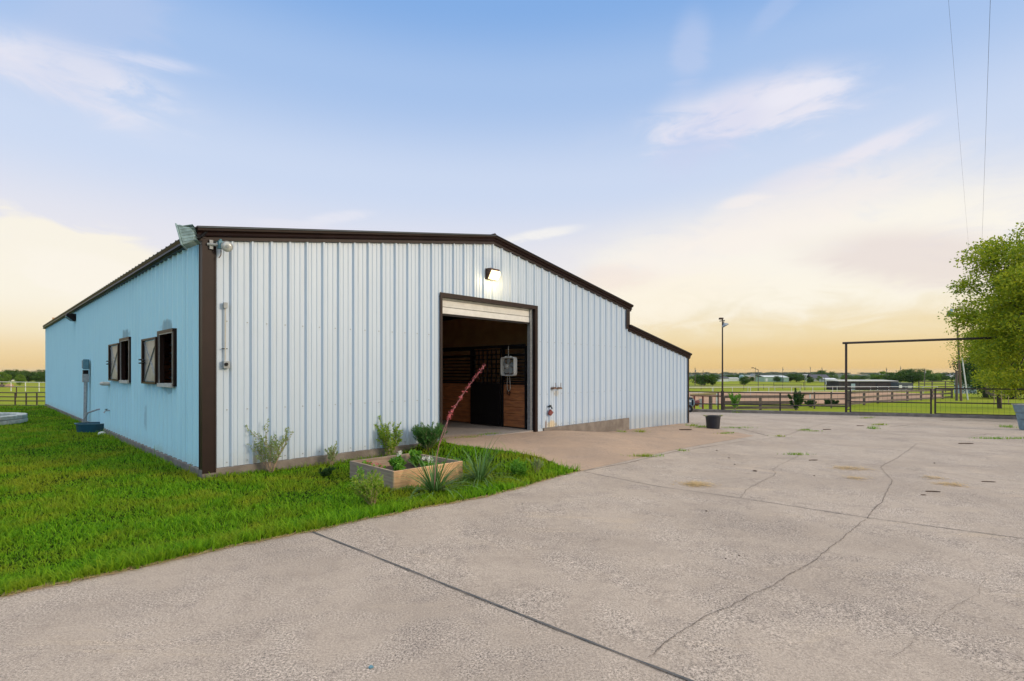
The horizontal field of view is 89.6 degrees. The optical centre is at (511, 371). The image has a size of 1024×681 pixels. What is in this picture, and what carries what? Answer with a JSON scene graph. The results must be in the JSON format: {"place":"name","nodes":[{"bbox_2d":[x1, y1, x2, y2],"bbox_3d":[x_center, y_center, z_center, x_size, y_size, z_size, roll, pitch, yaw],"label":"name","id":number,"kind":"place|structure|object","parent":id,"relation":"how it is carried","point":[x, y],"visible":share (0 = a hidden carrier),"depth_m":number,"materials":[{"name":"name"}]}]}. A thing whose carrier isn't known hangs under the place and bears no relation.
{"place":"outdoors","nodes":[
{"label":"outdoors","id":0,"kind":"place"},
{"bbox_2d":[0,404,579,596],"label":"lawn","id":1,"kind":"structure","parent":0,"point":[129,493],"depth_m":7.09,"materials":[{"name":"plant"}]},
{"bbox_2d":[0,412,27,424],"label":"stone edging","id":2,"kind":"object","parent":1,"relation":"on","point":[7,418],"visible":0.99,"depth_m":16.09,"materials":[{"name":"stone"}]},
{"bbox_2d":[74,422,103,431],"bbox_3d":[-11.228,1.485,13.859,0.976,0.230,0.572,0,0,0],"label":"feed tub","id":3,"kind":"object","parent":1,"relation":"on","point":[89,426],"visible":0.69,"depth_m":13.63,"materials":[{"name":"plastic"}]},
{"bbox_2d":[245,419,293,472],"bbox_3d":[-3.926,1.211,8.497,0.684,0.901,0.585,0,0,17],"label":"shrub","id":4,"kind":"object","parent":1,"relation":"on","point":[276,449],"visible":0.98,"depth_m":8.40,"materials":[{"name":"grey plant"}]},
{"bbox_2d":[0,469,582,596],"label":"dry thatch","id":5,"kind":"object","parent":1,"relation":"on","point":[115,571],"visible":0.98,"depth_m":4.67,"materials":[{"name":"plant"}]},
{"bbox_2d":[319,466,336,476],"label":"weed","id":6,"kind":"object","parent":1,"relation":"on","point":[326,471],"visible":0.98,"depth_m":8.08,"materials":[{"name":"green plant"}]},
{"bbox_2d":[324,441,337,465],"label":"shrub","id":7,"kind":"object","parent":1,"relation":"on","point":[331,455],"visible":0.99,"depth_m":9.16,"materials":[{"name":"green plant"}]},
{"bbox_2d":[350,466,367,485],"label":"wildflower","id":8,"kind":"object","parent":1,"relation":"on","point":[359,472],"visible":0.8,"depth_m":7.16,"materials":[{"name":"green plant"}]},
{"bbox_2d":[349,469,384,505],"bbox_3d":[-1.774,1.440,6.358,0.415,0.445,0.444,0,0,0],"label":"shrub","id":9,"kind":"object","parent":1,"relation":"on","point":[365,487],"visible":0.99,"depth_m":6.30,"materials":[{"name":"green plant"}]},
{"bbox_2d":[374,415,402,455],"bbox_3d":[-2.410,1.271,10.096,0.575,0.874,0.444,0,0,24],"label":"shrub","id":10,"kind":"object","parent":1,"relation":"on","point":[386,435],"visible":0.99,"depth_m":10.05,"materials":[{"name":"green plant"}]},
{"bbox_2d":[350,453,462,489],"bbox_3d":[-1.660,1.559,8.085,1.294,0.322,1.224,0,0,44],"label":"planter box","id":11,"kind":"object","parent":1,"relation":"on","point":[395,481],"visible":0.57,"depth_m":7.80,"materials":[{"name":"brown wood"}]},
{"bbox_2d":[366,460,385,471],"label":"flower plant","id":12,"kind":"object","parent":11,"relation":"on","point":[367,461],"visible":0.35,"depth_m":7.67,"materials":[{"name":"green plant"}]},
{"bbox_2d":[387,451,406,468],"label":"flower plant","id":13,"kind":"object","parent":11,"relation":"on","point":[393,462],"visible":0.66,"depth_m":8.00,"materials":[{"name":"green plant"}]},
{"bbox_2d":[393,463,405,470],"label":"flower plant","id":14,"kind":"object","parent":11,"relation":"on","point":[398,466],"visible":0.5,"depth_m":7.71,"materials":[{"name":"green plant"}]},
{"bbox_2d":[408,449,422,465],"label":"flower plant","id":15,"kind":"object","parent":11,"relation":"in","point":[413,457],"visible":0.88,"depth_m":8.50,"materials":[{"name":"green plant"}]},
{"bbox_2d":[419,456,432,466],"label":"flower plant","id":16,"kind":"object","parent":11,"relation":"in","point":[425,462],"visible":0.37,"depth_m":8.05,"materials":[{"name":"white plant"}]},
{"bbox_2d":[411,421,446,450],"bbox_3d":[-1.667,1.292,10.437,0.815,0.618,0.744,0,0,0],"label":"rosemary bush","id":17,"kind":"object","parent":1,"relation":"on","point":[427,437],"visible":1,"depth_m":10.32,"materials":[{"name":"green plant"}]},
{"bbox_2d":[385,365,485,502],"bbox_3d":[-1.083,0.769,7.110,1.652,1.788,1.559,0,0,0],"label":"red yucca","id":18,"kind":"object","parent":1,"relation":"on","point":[434,483],"visible":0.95,"depth_m":7.16,"materials":[{"name":"green plant"}]},
{"bbox_2d":[439,436,522,487],"bbox_3d":[-0.531,1.327,7.901,1.575,0.712,1.472,0,0,0],"label":"red yucca","id":19,"kind":"object","parent":1,"relation":"on","point":[480,473],"visible":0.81,"depth_m":7.97,"materials":[{"name":"green plant"}]},
{"bbox_2d":[510,457,528,475],"bbox_3d":[0.117,1.552,8.388,0.319,0.317,0.394,0,0,0],"label":"weed","id":20,"kind":"object","parent":1,"relation":"on","point":[518,468],"visible":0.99,"depth_m":8.34,"materials":[{"name":"green plant"}]},
{"bbox_2d":[527,457,543,471],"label":"weed","id":21,"kind":"object","parent":1,"relation":"on","point":[536,462],"visible":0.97,"depth_m":8.61,"materials":[{"name":"green plant"}]},
{"bbox_2d":[443,314,526,420],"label":"partition wall","id":22,"kind":"structure","parent":0,"point":[466,332],"depth_m":17.09,"materials":[{"name":"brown wood"}]},
{"bbox_2d":[0,412,1023,680],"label":"driveway","id":23,"kind":"structure","parent":0,"point":[884,570],"depth_m":3.96,"materials":[{"name":"concrete"}]},
{"bbox_2d":[689,397,694,411],"bbox_3d":[9.590,1.825,28.712,0.880,0.822,1.317,0,0,0],"label":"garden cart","id":24,"kind":"object","parent":23,"relation":"on","point":[691,402],"visible":0.31,"depth_m":28.25,"materials":[{"name":"metal"}]},
{"bbox_2d":[673,480,714,487],"bbox_3d":[2.822,1.720,7.955,0.763,0.028,0.636,0,0,0],"label":"straw pile","id":25,"kind":"object","parent":23,"relation":"on","point":[695,483],"visible":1,"depth_m":7.90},
{"bbox_2d":[703,415,722,428],"bbox_3d":[6.921,1.712,17.752,0.568,0.462,0.527,0,0,42],"label":"rubber bucket","id":26,"kind":"object","parent":23,"relation":"on","point":[712,421],"visible":1,"depth_m":17.57,"materials":[{"name":"black plastic"}]},
{"bbox_2d":[784,452,808,454],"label":"weed","id":27,"kind":"object","parent":23,"relation":"on","point":[797,454],"visible":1,"depth_m":11.43,"materials":[{"name":"green plant"}]},
{"bbox_2d":[827,465,872,471],"bbox_3d":[6.301,1.798,9.593,0.973,0.027,0.793,0,0,-40],"label":"straw pile","id":28,"kind":"object","parent":23,"relation":"on","point":[846,467],"visible":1,"depth_m":9.64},
{"bbox_2d":[931,481,969,486],"bbox_3d":[7.004,1.785,8.252,0.596,0.028,0.484,0,0,24],"label":"straw pile","id":29,"kind":"object","parent":23,"relation":"on","point":[951,483],"visible":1,"depth_m":8.21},
{"bbox_2d":[969,436,1021,438],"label":"weed","id":30,"kind":"object","parent":23,"relation":"on","point":[993,437],"visible":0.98,"depth_m":15.60,"materials":[{"name":"green plant"}]},
{"bbox_2d":[1012,404,1023,429],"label":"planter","id":31,"kind":"object","parent":23,"relation":"on","point":[1019,408],"visible":1,"depth_m":19.03,"materials":[{"name":"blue metal"}]},
{"bbox_2d":[0,374,1023,470],"bbox_3d":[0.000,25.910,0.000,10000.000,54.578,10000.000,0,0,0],"label":"ground","id":32,"kind":"structure","parent":0,"point":[952,408],"depth_m":60.34,"materials":[{"name":"green plant"}]},
{"bbox_2d":[0,371,12,383],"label":"tree","id":33,"kind":"object","parent":32,"relation":"on","point":[5,379],"visible":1,"depth_m":189.88,"materials":[{"name":"green plant"}]},
{"bbox_2d":[2,369,27,379],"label":"tree","id":34,"kind":"object","parent":32,"relation":"on","point":[13,373],"visible":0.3,"depth_m":266.55,"materials":[{"name":"green plant"}]},
{"bbox_2d":[13,374,26,384],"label":"tree","id":35,"kind":"object","parent":32,"relation":"on","point":[19,380],"visible":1,"depth_m":179.85,"materials":[{"name":"green plant"}]},
{"bbox_2d":[0,392,44,405],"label":"pipe fence","id":36,"kind":"object","parent":32,"relation":"on","point":[25,396],"visible":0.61,"depth_m":50.86,"materials":[{"name":"metal"}]},
{"bbox_2d":[15,371,35,381],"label":"tree","id":37,"kind":"object","parent":32,"relation":"on","point":[28,375],"visible":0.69,"depth_m":261.45,"materials":[{"name":"green plant"}]},
{"bbox_2d":[11,382,44,391],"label":"white fence","id":38,"kind":"object","parent":32,"relation":"on","point":[28,382],"visible":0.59,"depth_m":111.95,"materials":[{"name":"paint"}]},
{"bbox_2d":[30,369,44,381],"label":"tree","id":39,"kind":"object","parent":32,"relation":"on","point":[38,370],"visible":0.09,"depth_m":260.44,"materials":[{"name":"green plant"}]},
{"bbox_2d":[32,372,44,381],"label":"tree","id":40,"kind":"object","parent":32,"relation":"on","point":[39,376],"visible":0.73,"depth_m":238.76,"materials":[{"name":"green plant"}]},
{"bbox_2d":[43,226,691,477],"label":"metal barn","id":41,"kind":"structure","parent":32,"relation":"on","point":[332,336],"depth_m":10.28,"materials":[{"name":"white"}]},
{"bbox_2d":[65,313,75,320],"bbox_3d":[-14.920,-1.842,17.418,0.300,0.240,0.268,0,0,44],"label":"wall lamp","id":42,"kind":"object","parent":41,"relation":"attached to","point":[70,316],"visible":0.95,"depth_m":17.33,"materials":[{"name":"metal"}]},
{"bbox_2d":[82,359,99,421],"bbox_3d":[-12.037,0.655,14.603,1.964,2.051,0.395,0,0,40],"label":"meter box","id":43,"kind":"object","parent":41,"relation":"attached to","point":[85,373],"visible":0.94,"depth_m":15.16,"materials":[{"name":"metal"}]},
{"bbox_2d":[100,382,109,385],"bbox_3d":[-10.427,0.302,13.203,0.280,0.100,0.148,0,0,37],"label":"drain pipe","id":44,"kind":"object","parent":41,"relation":"attached to","point":[105,383],"visible":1,"depth_m":13.14,"materials":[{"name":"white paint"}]},
{"bbox_2d":[119,337,130,382],"bbox_3d":[-8.785,-0.260,11.810,1.061,1.036,0.210,0,0,44],"label":"window","id":45,"kind":"structure","parent":41,"relation":"in","point":[122,340],"depth_m":12.06,"materials":[{"name":"white paint"}]},
{"bbox_2d":[157,328,176,387],"bbox_3d":[-6.197,-0.241,9.346,1.074,1.030,0.210,0,0,44],"label":"window","id":46,"kind":"structure","parent":41,"relation":"in","point":[160,334],"depth_m":9.43,"materials":[{"name":"white paint"}]},
{"bbox_2d":[175,223,207,250],"bbox_3d":[-4.822,-2.023,7.747,0.392,0.354,0.297,0,0,-12],"label":"flood light","id":47,"kind":"object","parent":41,"relation":"attached to","point":[189,236],"visible":0.99,"depth_m":7.66,"materials":[{"name":"metal"}]},
{"bbox_2d":[207,239,232,257],"bbox_3d":[-4.490,-1.900,7.938,0.361,0.295,0.146,0,0,-21],"label":"security light","id":48,"kind":"object","parent":41,"relation":"attached to","point":[226,246],"visible":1,"depth_m":7.92,"materials":[{"name":"white glass"}]},
{"bbox_2d":[222,302,229,368],"bbox_3d":[-4.488,-0.569,8.087,0.084,1.036,0.108,0,0,44],"label":"wall conduit","id":49,"kind":"object","parent":41,"relation":"attached to","point":[225,364],"depth_m":8.08,"materials":[{"name":"metal"}]},
{"bbox_2d":[443,349,473,423],"bbox_3d":[-1.694,0.415,15.746,1.506,2.230,0.090,0,0,44],"label":"stall front","id":50,"kind":"object","parent":41,"relation":"on","point":[452,390],"visible":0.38,"depth_m":15.69,"materials":[{"name":"wood"}]},
{"bbox_2d":[443,344,525,350],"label":"door track","id":51,"kind":"structure","parent":50,"relation":"attached to","point":[487,347],"depth_m":14.69,"materials":[{"name":"metal"}]},
{"bbox_2d":[470,349,500,425],"bbox_3d":[-0.764,0.430,14.743,1.260,2.140,0.040,0,0,44],"label":"stall door","id":52,"kind":"structure","parent":51,"relation":"hanging from","point":[485,402],"depth_m":14.71,"materials":[{"name":"metal"}]},
{"bbox_2d":[443,298,531,429],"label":"roll up door","id":53,"kind":"structure","parent":41,"relation":"in","point":[469,306],"depth_m":12.77,"materials":[{"name":"white paint"}]},
{"bbox_2d":[485,268,499,280],"bbox_3d":[-0.451,-2.323,12.254,0.225,0.265,0.300,0,0,44],"label":"wall lamp","id":54,"kind":"object","parent":41,"relation":"attached to","point":[492,274],"visible":1,"depth_m":12.18,"materials":[{"name":"beige"}]},
{"bbox_2d":[502,346,526,428],"bbox_3d":[0.072,0.415,14.065,0.920,2.230,0.090,0,0,44],"label":"stall front","id":55,"kind":"object","parent":41,"relation":"on","point":[512,402],"visible":0.96,"depth_m":14.02,"materials":[{"name":"wood"}]},
{"bbox_2d":[500,346,516,390],"bbox_3d":[-0.090,-0.085,13.989,0.510,1.235,0.123,0,0,44],"label":"box fan","id":56,"kind":"object","parent":55,"relation":"hanging from","point":[504,368],"visible":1,"depth_m":13.97,"materials":[{"name":"white paint"}]},
{"bbox_2d":[548,405,553,415],"bbox_3d":[1.042,1.036,13.887,0.164,0.285,0.177,0,0,0],"label":"tap","id":57,"kind":"object","parent":41,"relation":"attached to","point":[550,412],"visible":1,"depth_m":13.85,"materials":[{"name":"metal"}]},
{"bbox_2d":[443,424,752,470],"bbox_3d":[3.670,1.737,14.492,4.109,0.475,12.109,0,0,44],"label":"apron","id":58,"kind":"object","parent":32,"relation":"on","point":[585,450],"visible":0.81,"depth_m":12.03,"materials":[{"name":"concrete"}]},
{"bbox_2d":[623,452,663,456],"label":"weed","id":59,"kind":"object","parent":58,"relation":"on","point":[643,455],"visible":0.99,"depth_m":10.68,"materials":[{"name":"green plant"}]},
{"bbox_2d":[690,393,716,403],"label":"jump pole","id":60,"kind":"object","parent":32,"relation":"on","point":[704,394],"visible":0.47,"depth_m":43.19,"materials":[{"name":"wood"}]},
{"bbox_2d":[690,374,717,385],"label":"tree","id":61,"kind":"object","parent":32,"relation":"on","point":[702,379],"visible":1,"depth_m":223.50,"materials":[{"name":"green plant"}]},
{"bbox_2d":[690,394,720,408],"bbox_3d":[12.654,1.958,33.342,2.116,0.974,0.533,0,0,-3],"label":"steel frame","id":62,"kind":"object","parent":32,"relation":"on","point":[702,400],"visible":0.66,"depth_m":33.44,"materials":[{"name":"red paint"}]},
{"bbox_2d":[708,375,720,384],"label":"tree","id":63,"kind":"object","parent":32,"relation":"on","point":[711,382],"visible":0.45,"depth_m":227.39,"materials":[{"name":"green plant"}]},
{"bbox_2d":[718,377,728,380],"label":"house","id":64,"kind":"structure","parent":32,"relation":"on","point":[725,378],"depth_m":420.00,"materials":[{"name":"white paint"}]},
{"bbox_2d":[719,318,728,409],"bbox_3d":[11.806,-0.279,28.697,0.527,5.482,0.414,0,0,0],"label":"light pole","id":65,"kind":"object","parent":32,"relation":"on","point":[722,391],"visible":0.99,"depth_m":28.67,"materials":[{"name":"metal"}]},
{"bbox_2d":[728,377,738,380],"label":"house","id":66,"kind":"structure","parent":32,"relation":"on","point":[733,378],"depth_m":450.00,"materials":[{"name":"white paint"}]},
{"bbox_2d":[728,393,740,409],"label":"shrub","id":67,"kind":"object","parent":32,"relation":"on","point":[736,399],"visible":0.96,"depth_m":33.14,"materials":[{"name":"green plant"}]},
{"bbox_2d":[737,376,750,383],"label":"tree","id":68,"kind":"object","parent":32,"relation":"on","point":[743,380],"visible":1,"depth_m":230.93,"materials":[{"name":"green plant"}]},
{"bbox_2d":[689,384,800,388],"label":"pasture fence","id":69,"kind":"object","parent":32,"relation":"on","point":[782,387],"visible":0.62,"depth_m":161.06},
{"bbox_2d":[724,395,797,409],"bbox_3d":[16.502,2.136,34.240,5.212,1.171,0.196,0,0,-6],"label":"plank fence","id":70,"kind":"object","parent":32,"relation":"on","point":[760,407],"visible":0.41,"depth_m":34.14,"materials":[{"name":"wood"}]},
{"bbox_2d":[756,375,786,381],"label":"warehouse","id":71,"kind":"structure","parent":32,"relation":"on","point":[765,378],"depth_m":393.47,"materials":[{"name":"white paint"}]},
{"bbox_2d":[781,377,788,381],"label":"outbuilding","id":72,"kind":"structure","parent":32,"relation":"on","point":[785,379],"depth_m":388.00,"materials":[{"name":"white paint"}]},
{"bbox_2d":[787,388,804,409],"bbox_3d":[18.329,1.726,33.051,1.205,1.464,0.898,0,0,-13],"label":"shrub","id":73,"kind":"object","parent":32,"relation":"on","point":[795,398],"visible":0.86,"depth_m":32.96,"materials":[{"name":"green plant"}]},
{"bbox_2d":[787,373,806,381],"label":"tree","id":74,"kind":"object","parent":32,"relation":"on","point":[797,377],"visible":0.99,"depth_m":389.12,"materials":[{"name":"green plant"}]},
{"bbox_2d":[689,386,923,392],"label":"arena fence","id":75,"kind":"object","parent":32,"relation":"on","point":[819,386],"visible":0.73,"depth_m":120.30,"materials":[{"name":"white paint"}]},
{"bbox_2d":[807,376,813,382],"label":"tree","id":76,"kind":"object","parent":32,"relation":"on","point":[810,379],"visible":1,"depth_m":299.20,"materials":[{"name":"green plant"}]},
{"bbox_2d":[806,374,829,380],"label":"house","id":77,"kind":"structure","parent":32,"relation":"on","point":[814,376],"depth_m":433.39,"materials":[{"name":"stone"}]},
{"bbox_2d":[799,392,847,408],"bbox_3d":[21.867,2.093,36.244,5.728,1.416,0.122,0,0,-26],"label":"plank fence","id":78,"kind":"object","parent":32,"relation":"on","point":[830,404],"visible":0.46,"depth_m":36.57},
{"bbox_2d":[811,370,835,377],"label":"tree","id":79,"kind":"object","parent":32,"relation":"on","point":[823,372],"visible":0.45,"depth_m":475.94,"materials":[{"name":"green plant"}]},
{"bbox_2d":[819,378,836,381],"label":"house","id":80,"kind":"structure","parent":32,"relation":"on","point":[822,379],"depth_m":382.29,"materials":[{"name":"stone"}]},
{"bbox_2d":[824,400,838,403],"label":"shrub","id":81,"kind":"object","parent":32,"relation":"on","point":[833,402],"visible":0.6,"depth_m":39.81,"materials":[{"name":"green plant"}]},
{"bbox_2d":[692,409,1016,418],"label":"kerb","id":82,"kind":"structure","parent":32,"relation":"on","point":[864,414],"depth_m":26.73,"materials":[{"name":"concrete"}]},
{"bbox_2d":[689,391,846,411],"bbox_3d":[13.014,1.808,28.352,9.474,1.430,0.078,0,0,16],"label":"pipe fence","id":83,"kind":"object","parent":82,"relation":"on","point":[718,404],"visible":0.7,"depth_m":27.98,"materials":[{"name":"metal"}]},
{"bbox_2d":[826,380,896,389],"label":"stable shed","id":84,"kind":"structure","parent":32,"relation":"on","point":[860,382],"depth_m":150.00,"materials":[{"name":"white paint"}]},
{"bbox_2d":[867,371,887,379],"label":"tree","id":85,"kind":"object","parent":32,"relation":"on","point":[873,376],"visible":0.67,"depth_m":329.95,"materials":[{"name":"green plant"}]},
{"bbox_2d":[881,372,910,382],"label":"tree","id":86,"kind":"object","parent":32,"relation":"on","point":[891,375],"visible":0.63,"depth_m":298.54,"materials":[{"name":"green plant"}]},
{"bbox_2d":[847,389,952,406],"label":"plank fence","id":87,"kind":"object","parent":32,"relation":"on","point":[877,395],"visible":0.86,"depth_m":48.49,"materials":[{"name":"wood"}]},
{"bbox_2d":[891,383,913,389],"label":"stock trailer","id":88,"kind":"object","parent":32,"relation":"on","point":[901,384],"visible":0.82,"depth_m":145.00,"materials":[{"name":"white metal"}]},
{"bbox_2d":[895,368,934,382],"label":"tree","id":89,"kind":"object","parent":32,"relation":"on","point":[914,376],"visible":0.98,"depth_m":288.42,"materials":[{"name":"green plant"}]},
{"bbox_2d":[922,369,942,380],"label":"tree","id":90,"kind":"object","parent":32,"relation":"on","point":[937,376],"visible":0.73,"depth_m":328.22,"materials":[{"name":"green plant"}]},
{"bbox_2d":[842,337,1023,411],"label":"gateway arch","id":91,"kind":"structure","parent":32,"relation":"on","point":[921,340],"depth_m":26.25,"materials":[{"name":"metal"}]},
{"bbox_2d":[847,387,931,413],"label":"gate","id":92,"kind":"structure","parent":91,"relation":"attached to","point":[906,402],"depth_m":26.32,"materials":[{"name":"metal"}]},
{"bbox_2d":[934,388,1023,415],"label":"gate","id":93,"kind":"structure","parent":91,"relation":"attached to","point":[982,403],"depth_m":24.97,"materials":[{"name":"metal"}]},
{"bbox_2d":[918,381,953,389],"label":"pasture fence","id":94,"kind":"object","parent":32,"relation":"on","point":[945,386],"visible":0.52,"depth_m":119.21,"materials":[{"name":"grey wood"}]},
{"bbox_2d":[936,373,948,380],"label":"tree","id":95,"kind":"object","parent":32,"relation":"on","point":[944,376],"visible":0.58,"depth_m":417.33,"materials":[{"name":"green plant"}]},
{"bbox_2d":[946,308,962,400],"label":"light pole","id":96,"kind":"object","parent":32,"relation":"on","point":[959,372],"visible":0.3,"depth_m":51.94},
{"bbox_2d":[955,371,957,400],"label":"wooden post","id":97,"kind":"object","parent":32,"relation":"on","point":[956,385],"visible":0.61,"depth_m":52.92,"materials":[{"name":"grey wood"}]},
{"bbox_2d":[954,380,976,393],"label":"open shed","id":98,"kind":"structure","parent":32,"relation":"on","point":[968,390],"depth_m":97.96,"materials":[{"name":"white paint"}]},
{"bbox_2d":[962,358,968,399],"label":"leaning pole","id":99,"kind":"object","parent":32,"relation":"on","point":[965,378],"visible":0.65,"depth_m":55.96,"materials":[{"name":"white paint"}]},
{"bbox_2d":[937,222,1023,399],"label":"shade tree","id":100,"kind":"object","parent":32,"relation":"on","point":[1003,313],"visible":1,"depth_m":24.24,"materials":[{"name":"green plant"}]},
{"bbox_2d":[947,350,1018,397],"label":"cedar tree","id":101,"kind":"object","parent":32,"relation":"on","point":[967,369],"visible":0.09,"depth_m":66.48,"materials":[{"name":"green plant"}]},
{"bbox_2d":[944,308,1023,408],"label":"shade tree","id":102,"kind":"object","parent":32,"relation":"on","point":[981,367],"visible":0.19,"depth_m":36.06,"materials":[{"name":"green plant"}]},
{"bbox_2d":[985,384,993,395],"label":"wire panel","id":103,"kind":"object","parent":32,"relation":"on","point":[989,393],"visible":0.24,"depth_m":49.99,"materials":[{"name":"grey metal"}]},
{"bbox_2d":[962,359,1023,398],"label":"cedar tree","id":104,"kind":"object","parent":32,"relation":"on","point":[1013,397],"visible":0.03,"depth_m":61.25,"materials":[{"name":"green plant"}]},
{"bbox_2d":[0,0,1023,373],"label":"sky","id":105,"kind":"structure","parent":0,"point":[788,173],"materials":[{"name":"blue"}]},
{"bbox_2d":[804,400,816,406],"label":"shrub","id":106,"kind":"object","parent":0,"point":[809,402],"visible":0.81,"depth_m":37.76,"materials":[{"name":"green plant"}]},
{"bbox_2d":[689,392,944,403],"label":"arena dirt","id":107,"kind":"structure","parent":0,"point":[818,396],"depth_m":65.74,"materials":[{"name":"soil"}]},
{"bbox_2d":[689,386,937,394],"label":"white fence","id":108,"kind":"object","parent":107,"relation":"on","point":[777,391],"visible":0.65,"depth_m":82.14,"materials":[{"name":"paint"}]},
{"bbox_2d":[948,0,970,267],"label":"power cable","id":109,"kind":"object","parent":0,"point":[957,111],"visible":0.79,"depth_m":14.82,"materials":[{"name":"grey plastic"}]},
{"bbox_2d":[980,0,990,282],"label":"power cable","id":110,"kind":"object","parent":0,"point":[986,108],"visible":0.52,"depth_m":14.79,"materials":[{"name":"grey plastic"}]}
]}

